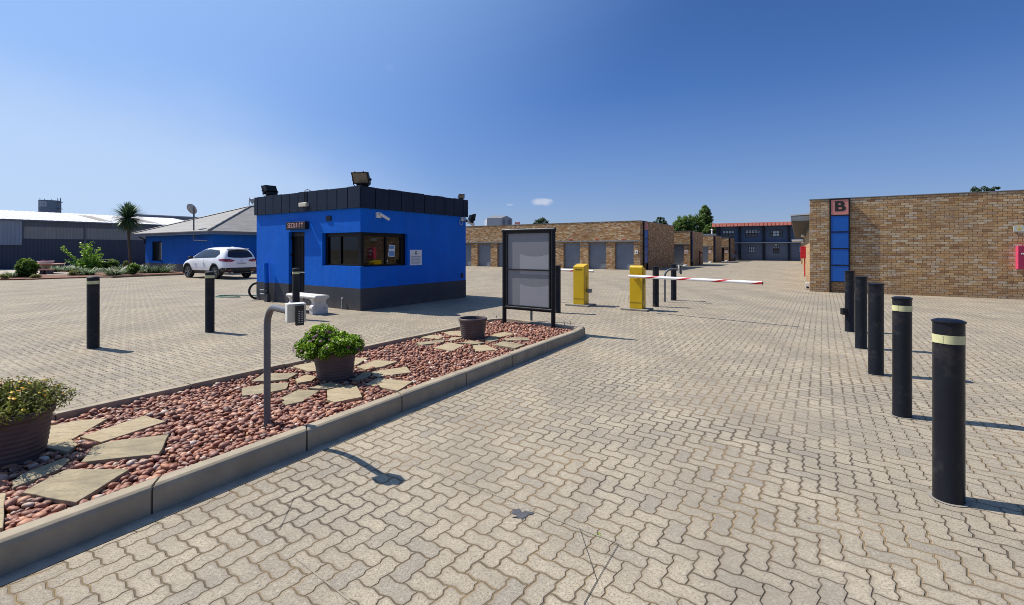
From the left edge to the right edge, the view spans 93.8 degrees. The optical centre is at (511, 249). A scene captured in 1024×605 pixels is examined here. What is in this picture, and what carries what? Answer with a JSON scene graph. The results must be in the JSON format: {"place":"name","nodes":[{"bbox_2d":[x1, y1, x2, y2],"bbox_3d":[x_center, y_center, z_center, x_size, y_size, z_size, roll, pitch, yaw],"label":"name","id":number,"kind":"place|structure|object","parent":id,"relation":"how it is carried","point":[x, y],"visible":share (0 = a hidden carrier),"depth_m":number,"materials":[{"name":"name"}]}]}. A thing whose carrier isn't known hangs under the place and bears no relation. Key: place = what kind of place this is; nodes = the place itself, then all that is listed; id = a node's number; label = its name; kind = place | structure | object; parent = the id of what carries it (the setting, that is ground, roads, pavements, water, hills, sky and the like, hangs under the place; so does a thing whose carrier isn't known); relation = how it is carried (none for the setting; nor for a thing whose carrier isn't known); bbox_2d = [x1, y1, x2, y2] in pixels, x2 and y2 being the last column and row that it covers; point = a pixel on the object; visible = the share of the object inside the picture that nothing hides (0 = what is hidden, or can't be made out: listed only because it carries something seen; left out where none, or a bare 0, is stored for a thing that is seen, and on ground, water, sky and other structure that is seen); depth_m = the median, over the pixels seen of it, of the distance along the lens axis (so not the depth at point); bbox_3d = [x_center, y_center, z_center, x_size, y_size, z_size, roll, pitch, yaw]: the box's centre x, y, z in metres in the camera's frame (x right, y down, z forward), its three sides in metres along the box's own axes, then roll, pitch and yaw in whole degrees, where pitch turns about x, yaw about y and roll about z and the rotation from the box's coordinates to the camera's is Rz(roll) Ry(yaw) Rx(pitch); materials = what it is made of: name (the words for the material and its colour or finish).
{"place":"outdoors","nodes":[
{"label":"outdoors","id":0,"kind":"place"},
{"bbox_2d":[38,198,62,212],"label":"water tower","id":1,"kind":"structure","parent":0,"point":[52,206],"depth_m":103.64,"materials":[{"name":"metal"}]},
{"bbox_2d":[0,269,176,274],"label":"garden path","id":2,"kind":"structure","parent":0,"point":[13,271],"depth_m":31.71,"materials":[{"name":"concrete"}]},
{"bbox_2d":[0,270,184,279],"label":"garden soil","id":3,"kind":"structure","parent":0,"point":[46,276],"depth_m":26.47,"materials":[{"name":"brown soil"}]},
{"bbox_2d":[13,258,39,276],"bbox_3d":[-26.241,0.960,25.964,1.018,1.089,1.011,0,0,0],"label":"round shrub","id":4,"kind":"object","parent":3,"relation":"on","point":[24,267],"visible":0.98,"depth_m":25.71,"materials":[{"name":"green plant"}]},
{"bbox_2d":[60,241,103,269],"bbox_3d":[-30.703,0.450,34.163,3.228,2.129,1.051,0,0,0],"label":"lime shrub","id":5,"kind":"object","parent":3,"relation":"on","point":[91,262],"visible":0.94,"depth_m":34.06,"materials":[{"name":"green plant"}]},
{"bbox_2d":[73,267,99,274],"bbox_3d":[-24.902,1.253,28.144,1.877,0.474,1.809,0,0,0],"label":"striped grass clump","id":6,"kind":"object","parent":3,"relation":"on","point":[93,271],"visible":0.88,"depth_m":27.95,"materials":[{"name":"plant"}]},
{"bbox_2d":[98,268,130,275],"bbox_3d":[-23.079,1.220,27.805,1.916,0.541,1.895,0,0,-42],"label":"striped grass clump","id":7,"kind":"object","parent":3,"relation":"on","point":[108,272],"visible":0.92,"depth_m":27.65,"materials":[{"name":"plant"}]},
{"bbox_2d":[109,201,148,264],"bbox_3d":[-26.008,-0.885,32.481,2.362,4.896,2.341,0,0,0],"label":"palm tree","id":8,"kind":"object","parent":3,"relation":"on","point":[128,210],"visible":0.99,"depth_m":32.30,"materials":[{"name":"green plant"}]},
{"bbox_2d":[126,263,141,273],"bbox_3d":[-22.580,1.140,28.589,0.703,0.735,0.829,0,0,0],"label":"round shrub","id":9,"kind":"object","parent":3,"relation":"on","point":[134,268],"visible":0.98,"depth_m":28.46,"materials":[{"name":"green plant"}]},
{"bbox_2d":[144,264,178,272],"bbox_3d":[-22.620,1.183,31.035,2.269,0.614,2.321,0,0,-32],"label":"striped grass clump","id":10,"kind":"object","parent":3,"relation":"on","point":[163,269],"visible":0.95,"depth_m":30.78,"materials":[{"name":"green plant"}]},
{"bbox_2d":[137,214,197,220],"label":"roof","id":11,"kind":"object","parent":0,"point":[184,218],"visible":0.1,"depth_m":65.06,"materials":[{"name":"metal"}]},
{"bbox_2d":[132,205,256,272],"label":"blue house","id":12,"kind":"structure","parent":0,"point":[175,244],"depth_m":33.19,"materials":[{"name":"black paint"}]},
{"bbox_2d":[153,241,161,260],"bbox_3d":[-25.934,0.115,35.154,1.663,1.424,0.134,0,0,33],"label":"window","id":13,"kind":"structure","parent":12,"relation":"in","point":[157,245],"depth_m":35.28,"materials":[{"name":"black glass"}]},
{"bbox_2d":[187,204,206,240],"bbox_3d":[-20.584,-1.779,31.138,1.686,2.442,0.514,0,0,24],"label":"satellite dish","id":14,"kind":"object","parent":12,"relation":"attached to","point":[191,209],"visible":0.97,"depth_m":31.27,"materials":[{"name":"metal"}]},
{"bbox_2d":[484,215,511,225],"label":"plant tower","id":15,"kind":"structure","parent":0,"point":[498,220],"depth_m":95.06,"materials":[{"name":"metal"}]},
{"bbox_2d":[0,260,1023,604],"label":"pavement","id":16,"kind":"structure","parent":0,"point":[720,444],"depth_m":3.44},
{"bbox_2d":[0,210,183,268],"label":"warehouse","id":17,"kind":"structure","parent":16,"relation":"on","point":[38,236],"depth_m":40.53,"materials":[{"name":"metal"}]},
{"bbox_2d":[85,276,100,348],"bbox_3d":[-6.591,0.994,7.541,0.206,1.152,0.206,0,0,-19],"label":"bollard","id":18,"kind":"object","parent":16,"relation":"on","point":[92,312],"visible":0.94,"depth_m":7.48,"materials":[{"name":"metal"}]},
{"bbox_2d":[111,273,183,277],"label":"garden kerb","id":19,"kind":"structure","parent":16,"relation":"on","point":[123,276],"depth_m":27.62,"materials":[{"name":"grey concrete"}]},
{"bbox_2d":[203,271,215,332],"bbox_3d":[-5.672,0.990,8.994,0.202,1.161,0.202,0,0,-1],"label":"bollard","id":20,"kind":"object","parent":16,"relation":"on","point":[209,301],"visible":0.97,"depth_m":8.93,"materials":[{"name":"metal"}]},
{"bbox_2d":[183,247,256,278],"bbox_3d":[-16.246,0.700,26.499,4.574,1.700,2.260,0,0,30],"label":"parked car","id":21,"kind":"object","parent":16,"relation":"on","point":[219,261],"visible":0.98,"depth_m":25.45,"materials":[{"name":"white paint"}]},
{"bbox_2d":[260,263,270,301],"bbox_3d":[-7.412,0.980,14.370,0.719,1.147,0.147,0,0,44],"label":"service pipe","id":22,"kind":"object","parent":16,"relation":"on","point":[267,296],"visible":1,"depth_m":14.21,"materials":[{"name":"blue metal"}]},
{"bbox_2d":[0,320,571,531],"bbox_3d":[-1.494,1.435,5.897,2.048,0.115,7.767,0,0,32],"label":"pebbles","id":23,"kind":"object","parent":16,"relation":"on","point":[174,412],"visible":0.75,"depth_m":4.15,"materials":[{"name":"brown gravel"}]},
{"bbox_2d":[0,493,5,531],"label":"flagstone","id":24,"kind":"object","parent":23,"relation":"on","point":[2,497],"visible":0.87,"depth_m":2.60,"materials":[{"name":"beige stone"}]},
{"bbox_2d":[0,403,55,466],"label":"clay pot","id":25,"kind":"object","parent":23,"relation":"on","point":[24,440],"visible":0.84,"depth_m":3.20,"materials":[{"name":"ceramic"}]},
{"bbox_2d":[0,375,79,429],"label":"marigold plant","id":26,"kind":"object","parent":25,"relation":"in","point":[17,399],"visible":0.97,"depth_m":3.27,"materials":[{"name":"green plant"}]},
{"bbox_2d":[12,458,69,489],"bbox_3d":[-3.004,1.429,3.055,0.172,0.030,0.398,1,1,0],"label":"flagstone","id":27,"kind":"object","parent":23,"relation":"on","point":[34,475],"visible":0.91,"depth_m":3.04,"materials":[{"name":"grey stone"}]},
{"bbox_2d":[46,438,76,454],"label":"flagstone","id":28,"kind":"object","parent":23,"relation":"on","point":[64,446],"visible":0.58,"depth_m":3.45,"materials":[{"name":"beige stone"}]},
{"bbox_2d":[22,469,128,505],"bbox_3d":[-2.663,1.431,2.892,0.434,0.030,0.404,-1,1,0],"label":"flagstone","id":29,"kind":"object","parent":23,"relation":"on","point":[71,487],"visible":0.87,"depth_m":2.88,"materials":[{"name":"grey stone"}]},
{"bbox_2d":[49,419,106,439],"bbox_3d":[-3.510,1.434,3.816,0.430,0.031,0.438,0,0,0],"label":"flagstone","id":30,"kind":"object","parent":23,"relation":"on","point":[73,430],"visible":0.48,"depth_m":3.80,"materials":[{"name":"beige stone"}]},
{"bbox_2d":[80,415,164,444],"bbox_3d":[-3.072,1.428,3.801,0.306,0.036,0.501,0,0,20],"label":"flagstone","id":31,"kind":"object","parent":23,"relation":"on","point":[131,427],"visible":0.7,"depth_m":3.76,"materials":[{"name":"beige stone"}]},
{"bbox_2d":[81,434,168,465],"bbox_3d":[-2.738,1.426,3.410,0.475,0.033,0.400,0,0,-22],"label":"flagstone","id":32,"kind":"object","parent":23,"relation":"on","point":[131,449],"visible":0.87,"depth_m":3.38,"materials":[{"name":"grey stone"}]},
{"bbox_2d":[242,383,287,396],"bbox_3d":[-2.522,1.435,4.911,0.435,0.035,0.384,0,0,-29],"label":"flagstone","id":33,"kind":"object","parent":23,"relation":"on","point":[259,389],"visible":0.71,"depth_m":4.86,"materials":[{"name":"grey stone"}]},
{"bbox_2d":[251,373,297,383],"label":"flagstone","id":34,"kind":"object","parent":23,"relation":"on","point":[279,377],"visible":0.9,"depth_m":5.29,"materials":[{"name":"grey stone"}]},
{"bbox_2d":[264,302,305,427],"bbox_3d":[-1.770,0.958,3.728,0.135,1.124,0.684,0,0,-42],"label":"reader post","id":35,"kind":"object","parent":23,"relation":"on","point":[295,312],"visible":0.98,"depth_m":3.91,"materials":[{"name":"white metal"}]},
{"bbox_2d":[280,390,318,405],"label":"flagstone","id":36,"kind":"object","parent":23,"relation":"on","point":[294,398],"visible":0.84,"depth_m":4.62,"materials":[{"name":"grey stone"}]},
{"bbox_2d":[293,362,315,372],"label":"flagstone","id":37,"kind":"object","parent":23,"relation":"on","point":[306,367],"visible":0.77,"depth_m":5.75,"materials":[{"name":"beige stone"}]},
{"bbox_2d":[295,375,316,384],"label":"flagstone","id":38,"kind":"object","parent":23,"relation":"on","point":[305,379],"visible":0.9,"depth_m":5.20,"materials":[{"name":"beige stone"}]},
{"bbox_2d":[308,382,344,390],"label":"flagstone","id":39,"kind":"object","parent":23,"relation":"on","point":[327,386],"visible":0.74,"depth_m":4.94,"materials":[{"name":"grey stone"}]},
{"bbox_2d":[314,345,354,382],"bbox_3d":[-1.966,1.282,5.325,0.468,0.356,0.468,0,0,0],"label":"clay pot","id":40,"kind":"object","parent":23,"relation":"on","point":[333,368],"visible":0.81,"depth_m":5.15,"materials":[{"name":"ceramic"}]},
{"bbox_2d":[292,323,368,360],"bbox_3d":[-2.018,1.012,5.339,0.805,0.403,0.755,0,0,0],"label":"leafy shrub","id":41,"kind":"object","parent":40,"relation":"in","point":[326,338],"visible":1,"depth_m":5.17,"materials":[{"name":"green plant"}]},
{"bbox_2d":[327,385,361,404],"bbox_3d":[-1.661,1.426,4.718,0.313,0.033,0.538,0,0,-24],"label":"flagstone","id":42,"kind":"object","parent":23,"relation":"on","point":[347,393],"visible":0.98,"depth_m":4.66,"materials":[{"name":"beige stone"}]},
{"bbox_2d":[352,372,371,381],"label":"flagstone","id":43,"kind":"object","parent":23,"relation":"on","point":[361,376],"visible":0.82,"depth_m":5.34,"materials":[{"name":"grey stone"}]},
{"bbox_2d":[357,360,397,371],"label":"flagstone","id":44,"kind":"object","parent":23,"relation":"on","point":[379,364],"visible":0.94,"depth_m":5.89,"materials":[{"name":"beige stone"}]},
{"bbox_2d":[366,378,412,392],"bbox_3d":[-1.318,1.435,5.071,0.493,0.034,0.345,0,0,21],"label":"flagstone","id":45,"kind":"object","parent":23,"relation":"on","point":[392,385],"visible":0.84,"depth_m":5.06,"materials":[{"name":"beige stone"}]},
{"bbox_2d":[372,367,410,378],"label":"flagstone","id":46,"kind":"object","parent":23,"relation":"on","point":[393,371],"visible":0.8,"depth_m":5.53,"materials":[{"name":"beige stone"}]},
{"bbox_2d":[416,339,444,346],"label":"flagstone","id":47,"kind":"object","parent":23,"relation":"on","point":[427,343],"visible":0.91,"depth_m":7.29,"materials":[{"name":"grey stone"}]},
{"bbox_2d":[433,342,463,351],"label":"flagstone","id":48,"kind":"object","parent":23,"relation":"on","point":[450,346],"visible":0.87,"depth_m":6.96,"materials":[{"name":"beige stone"}]},
{"bbox_2d":[458,316,486,339],"bbox_3d":[-0.633,1.282,7.756,0.468,0.356,0.468,0,0,0],"label":"clay pot","id":49,"kind":"object","parent":23,"relation":"on","point":[472,327],"visible":0.98,"depth_m":7.59,"materials":[{"name":"ceramic"}]},
{"bbox_2d":[472,345,497,352],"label":"flagstone","id":50,"kind":"object","parent":23,"relation":"on","point":[483,348],"visible":0.89,"depth_m":6.87,"materials":[{"name":"beige stone"}]},
{"bbox_2d":[493,341,524,349],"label":"flagstone","id":51,"kind":"object","parent":23,"relation":"on","point":[509,345],"visible":0.84,"depth_m":7.06,"materials":[{"name":"grey stone"}]},
{"bbox_2d":[503,337,530,341],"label":"flagstone","id":52,"kind":"object","parent":23,"relation":"on","point":[512,339],"visible":0.79,"depth_m":7.54,"materials":[{"name":"grey stone"}]},
{"bbox_2d":[502,227,555,327],"bbox_3d":[0.303,0.572,9.069,1.178,1.956,0.084,0,0,35],"label":"display board","id":53,"kind":"object","parent":23,"relation":"on","point":[528,269],"visible":0.94,"depth_m":9.04,"materials":[{"name":"black paint"}]},
{"bbox_2d":[0,318,584,575],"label":"kerb","id":54,"kind":"structure","parent":16,"relation":"on","point":[25,544],"depth_m":3.34,"materials":[{"name":"concrete"}]},
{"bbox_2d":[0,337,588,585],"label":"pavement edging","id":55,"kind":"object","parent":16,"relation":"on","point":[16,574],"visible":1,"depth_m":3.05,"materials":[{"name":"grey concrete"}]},
{"bbox_2d":[292,268,299,302],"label":"bollard","id":56,"kind":"object","parent":16,"relation":"on","point":[295,285],"visible":0.71,"depth_m":10.59,"materials":[{"name":"metal"}]},
{"bbox_2d":[286,292,329,314],"bbox_3d":[-5.043,1.321,11.804,1.260,0.458,0.437,0,0,36],"label":"stone bench","id":57,"kind":"object","parent":16,"relation":"on","point":[318,305],"visible":0.56,"depth_m":11.48,"materials":[{"name":"concrete"}]},
{"bbox_2d":[254,185,467,310],"bbox_3d":[-4.699,-0.021,15.187,5.003,3.182,4.295,0,0,34],"label":"security booth","id":58,"kind":"object","parent":16,"relation":"on","point":[337,250],"visible":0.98,"depth_m":13.33,"materials":[{"name":"blue paint"}]},
{"bbox_2d":[261,185,277,195],"bbox_3d":[-7.405,-1.776,14.667,0.326,0.382,0.490,0,0,38],"label":"floodlight","id":59,"kind":"object","parent":58,"relation":"on","point":[268,190],"visible":0.88,"depth_m":14.56,"materials":[{"name":"black paint"}]},
{"bbox_2d":[286,221,308,229],"bbox_3d":[-6.059,-0.672,13.503,0.934,0.214,0.122,0,0,34],"label":"security sign","id":60,"kind":"object","parent":58,"relation":"attached to","point":[297,225],"visible":1,"depth_m":13.39,"materials":[{"name":"black paint"}]},
{"bbox_2d":[291,232,304,300],"bbox_3d":[-6.054,0.524,13.737,0.777,2.053,0.150,0,0,34],"label":"door","id":61,"kind":"structure","parent":58,"relation":"in","point":[298,238],"depth_m":13.77,"materials":[{"name":"black paint"}]},
{"bbox_2d":[351,171,371,186],"bbox_3d":[-3.859,-1.788,12.308,0.520,0.405,0.346,0,0,8],"label":"floodlight","id":62,"kind":"object","parent":58,"relation":"on","point":[363,178],"visible":0.97,"depth_m":12.24,"materials":[{"name":"black paint"}]},
{"bbox_2d":[326,232,404,266],"bbox_3d":[-4.041,0.001,13.248,1.498,0.888,1.538,0,0,34],"label":"window","id":63,"kind":"structure","parent":58,"relation":"in","point":[365,249],"depth_m":12.71,"materials":[{"name":"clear glass"}]},
{"bbox_2d":[410,250,421,264],"bbox_3d":[-2.745,0.227,13.694,0.013,0.435,0.464,0,0,34],"label":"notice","id":64,"kind":"object","parent":58,"relation":"attached to","point":[415,257],"visible":1,"depth_m":13.69,"materials":[{"name":"white paper"}]},
{"bbox_2d":[279,465,617,603],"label":"pavement saw cut","id":65,"kind":"object","parent":16,"relation":"on","point":[580,530],"visible":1,"depth_m":2.40,"materials":[{"name":"concrete"}]},
{"bbox_2d":[295,464,620,604],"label":"pavement mortar line","id":66,"kind":"object","parent":16,"relation":"on","point":[328,583],"visible":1,"depth_m":2.56,"materials":[{"name":"grey concrete"}]},
{"bbox_2d":[512,508,533,519],"bbox_3d":[0.048,1.546,2.801,0.131,0.001,0.114,0,0,30],"label":"pavement oil stain","id":67,"kind":"object","parent":16,"relation":"on","point":[519,513],"visible":1,"depth_m":2.81,"materials":[{"name":"liquid"}]},
{"bbox_2d":[556,265,561,312],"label":"bollard","id":68,"kind":"object","parent":16,"relation":"on","point":[558,288],"visible":0.6,"depth_m":11.67,"materials":[{"name":"metal"}]},
{"bbox_2d":[466,220,673,269],"bbox_3d":[2.198,-0.322,46.587,24.040,3.743,9.819,0,0,33],"label":"storage row","id":69,"kind":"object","parent":16,"relation":"on","point":[609,248],"visible":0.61,"depth_m":39.01,"materials":[{"name":"brick"}]},
{"bbox_2d":[466,244,470,265],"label":"roller door","id":70,"kind":"structure","parent":69,"relation":"in","point":[468,246],"depth_m":45.14,"materials":[{"name":"metal"}]},
{"bbox_2d":[479,244,490,266],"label":"roller door","id":71,"kind":"structure","parent":69,"relation":"in","point":[484,249],"depth_m":44.06,"materials":[{"name":"grey metal"}]},
{"bbox_2d":[498,243,501,266],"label":"roller door","id":72,"kind":"structure","parent":69,"relation":"in","point":[499,244],"depth_m":43.17,"materials":[{"name":"metal"}]},
{"bbox_2d":[564,243,579,267],"bbox_3d":[4.974,0.500,39.252,1.487,2.100,0.040,0,0,33],"label":"roller door","id":73,"kind":"structure","parent":69,"relation":"in","point":[572,250],"depth_m":39.30,"materials":[{"name":"grey metal"}]},
{"bbox_2d":[589,243,605,268],"bbox_3d":[6.830,0.500,38.040,1.487,2.100,0.050,0,0,33],"label":"roller door","id":74,"kind":"structure","parent":69,"relation":"in","point":[597,251],"depth_m":38.07,"materials":[{"name":"grey metal"}]},
{"bbox_2d":[616,242,633,269],"bbox_3d":[8.690,0.500,36.839,1.487,2.100,0.040,0,0,33],"label":"roller door","id":75,"kind":"structure","parent":69,"relation":"in","point":[624,250],"depth_m":36.85,"materials":[{"name":"grey metal"}]},
{"bbox_2d":[643,221,647,268],"bbox_3d":[10.281,-0.311,36.879,0.128,3.722,0.969,0,0,33],"label":"letter sign","id":76,"kind":"object","parent":69,"relation":"attached to","point":[645,242],"visible":0.99,"depth_m":36.72,"materials":[{"name":"blue paint"}]},
{"bbox_2d":[561,264,595,306],"bbox_3d":[1.391,0.973,13.649,1.917,1.154,0.560,0,0,33],"label":"boom barrier","id":77,"kind":"object","parent":16,"relation":"on","point":[581,290],"visible":0.95,"depth_m":13.16,"materials":[{"name":"metal"}]},
{"bbox_2d":[652,267,659,306],"bbox_3d":[3.903,1.016,13.009,0.214,1.107,0.214,0,0,-18],"label":"bollard","id":78,"kind":"object","parent":16,"relation":"on","point":[655,289],"visible":0.94,"depth_m":12.95,"materials":[{"name":"metal"}]},
{"bbox_2d":[664,265,681,301],"bbox_3d":[4.747,1.030,14.145,0.518,1.140,0.133,0,0,10],"label":"reader post","id":79,"kind":"object","parent":16,"relation":"on","point":[679,268],"visible":0.95,"depth_m":14.13,"materials":[{"name":"grey metal"}]},
{"bbox_2d":[670,264,676,300],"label":"bollard","id":80,"kind":"object","parent":16,"relation":"on","point":[673,287],"visible":0.98,"depth_m":14.55,"materials":[{"name":"metal"}]},
{"bbox_2d":[672,215,693,230],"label":"broadleaf tree","id":81,"kind":"object","parent":16,"relation":"on","point":[681,224],"visible":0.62,"depth_m":83.23,"materials":[{"name":"green plant"}]},
{"bbox_2d":[674,231,702,265],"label":"storage row","id":82,"kind":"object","parent":16,"relation":"on","point":[681,245],"visible":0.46,"depth_m":45.78,"materials":[{"name":"brick"}]},
{"bbox_2d":[674,245,683,265],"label":"roller door","id":83,"kind":"structure","parent":82,"relation":"in","point":[678,249],"depth_m":45.78,"materials":[{"name":"grey metal"}]},
{"bbox_2d":[690,231,692,265],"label":"letter sign","id":84,"kind":"object","parent":82,"relation":"attached to","point":[691,248],"visible":1,"depth_m":45.24,"materials":[{"name":"black paint"}]},
{"bbox_2d":[621,265,762,311],"bbox_3d":[4.139,0.979,11.318,3.486,1.143,0.868,0,0,43],"label":"boom barrier","id":85,"kind":"object","parent":16,"relation":"on","point":[637,276],"visible":1,"depth_m":12.12,"materials":[{"name":"metal"}]},
{"bbox_2d":[687,214,705,231],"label":"broadleaf tree","id":86,"kind":"object","parent":16,"relation":"on","point":[698,220],"visible":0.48,"depth_m":87.02,"materials":[{"name":"green plant"}]},
{"bbox_2d":[697,205,713,233],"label":"broadleaf tree","id":87,"kind":"object","parent":16,"relation":"on","point":[705,212],"visible":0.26,"depth_m":89.38,"materials":[{"name":"green plant"}]},
{"bbox_2d":[702,223,715,233],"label":"broadleaf tree","id":88,"kind":"object","parent":16,"relation":"on","point":[707,229],"visible":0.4,"depth_m":81.78,"materials":[{"name":"green plant"}]},
{"bbox_2d":[703,235,721,262],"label":"storage row","id":89,"kind":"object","parent":16,"relation":"on","point":[708,243],"visible":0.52,"depth_m":57.15,"materials":[{"name":"brick"}]},
{"bbox_2d":[722,238,734,260],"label":"storage row","id":90,"kind":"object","parent":16,"relation":"on","point":[725,245],"visible":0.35,"depth_m":63.14,"materials":[{"name":"brick"}]},
{"bbox_2d":[712,222,800,260],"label":"office block","id":91,"kind":"structure","parent":16,"relation":"on","point":[763,241],"depth_m":66.93,"materials":[{"name":"paint"}]},
{"bbox_2d":[745,230,757,236],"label":"window","id":92,"kind":"structure","parent":91,"relation":"in","point":[748,233],"depth_m":67.96,"materials":[{"name":"glass"}]},
{"bbox_2d":[770,229,782,236],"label":"window","id":93,"kind":"structure","parent":91,"relation":"in","point":[773,233],"depth_m":66.44,"materials":[{"name":"glass"}]},
{"bbox_2d":[840,271,854,331],"bbox_3d":[6.359,0.985,9.052,0.258,1.171,0.204,0,0,-19],"label":"bollard","id":94,"kind":"object","parent":16,"relation":"on","point":[848,311],"visible":0.93,"depth_m":9.00,"materials":[{"name":"metal"}]},
{"bbox_2d":[853,276,867,348],"bbox_3d":[5.483,0.995,7.526,0.208,1.149,0.208,0,0,-28],"label":"bollard","id":95,"kind":"object","parent":16,"relation":"on","point":[860,312],"visible":0.95,"depth_m":7.47,"materials":[{"name":"metal"}]},
{"bbox_2d":[866,283,886,375],"bbox_3d":[4.521,0.994,5.952,0.208,1.152,0.208,0,0,42],"label":"bollard","id":96,"kind":"object","parent":16,"relation":"on","point":[875,329],"visible":0.96,"depth_m":5.89,"materials":[{"name":"metal"}]},
{"bbox_2d":[889,296,915,418],"bbox_3d":[3.634,1.003,4.464,0.194,1.134,0.194,0,0,-14],"label":"bollard","id":97,"kind":"object","parent":16,"relation":"on","point":[902,308],"visible":0.98,"depth_m":4.41,"materials":[{"name":"metal"}]},
{"bbox_2d":[790,190,1023,299],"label":"brick hall","id":98,"kind":"structure","parent":16,"relation":"on","point":[962,244],"depth_m":16.02,"materials":[{"name":"brown brick"}]},
{"bbox_2d":[800,246,805,276],"bbox_3d":[16.782,0.683,27.580,0.312,1.733,0.440,0,0,31],"label":"hose reel cabinet","id":99,"kind":"object","parent":98,"relation":"attached to","point":[802,251],"visible":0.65,"depth_m":27.42,"materials":[{"name":"metal"}]},
{"bbox_2d":[829,198,849,291],"bbox_3d":[11.772,-0.142,17.216,0.615,3.383,0.140,0,0,31],"label":"letter sign","id":100,"kind":"object","parent":98,"relation":"attached to","point":[839,237],"visible":0.98,"depth_m":17.17,"materials":[{"name":"blue paint"}]},
{"bbox_2d":[1016,246,1023,268],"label":"fire hose box","id":101,"kind":"object","parent":98,"relation":"attached to","point":[1019,257],"visible":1,"depth_m":14.75,"materials":[{"name":"red plastic"}]},
{"bbox_2d":[1018,246,1023,268],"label":"door","id":102,"kind":"structure","parent":101,"relation":"in","point":[1020,248],"depth_m":14.74,"materials":[{"name":"metal"}]},
{"bbox_2d":[927,318,970,506],"bbox_3d":[2.711,0.999,2.976,0.202,1.141,0.202,0,0,25],"label":"bollard","id":103,"kind":"object","parent":16,"relation":"on","point":[948,411],"visible":0.98,"depth_m":2.92,"materials":[{"name":"metal"}]},
{"bbox_2d":[970,186,992,191],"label":"broadleaf tree","id":104,"kind":"object","parent":16,"relation":"on","point":[975,189],"visible":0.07,"depth_m":59.71,"materials":[{"name":"green plant"}]},
{"bbox_2d":[0,0,1023,226],"label":"sky","id":105,"kind":"structure","parent":0,"point":[556,111],"materials":[{"name":"blue"}]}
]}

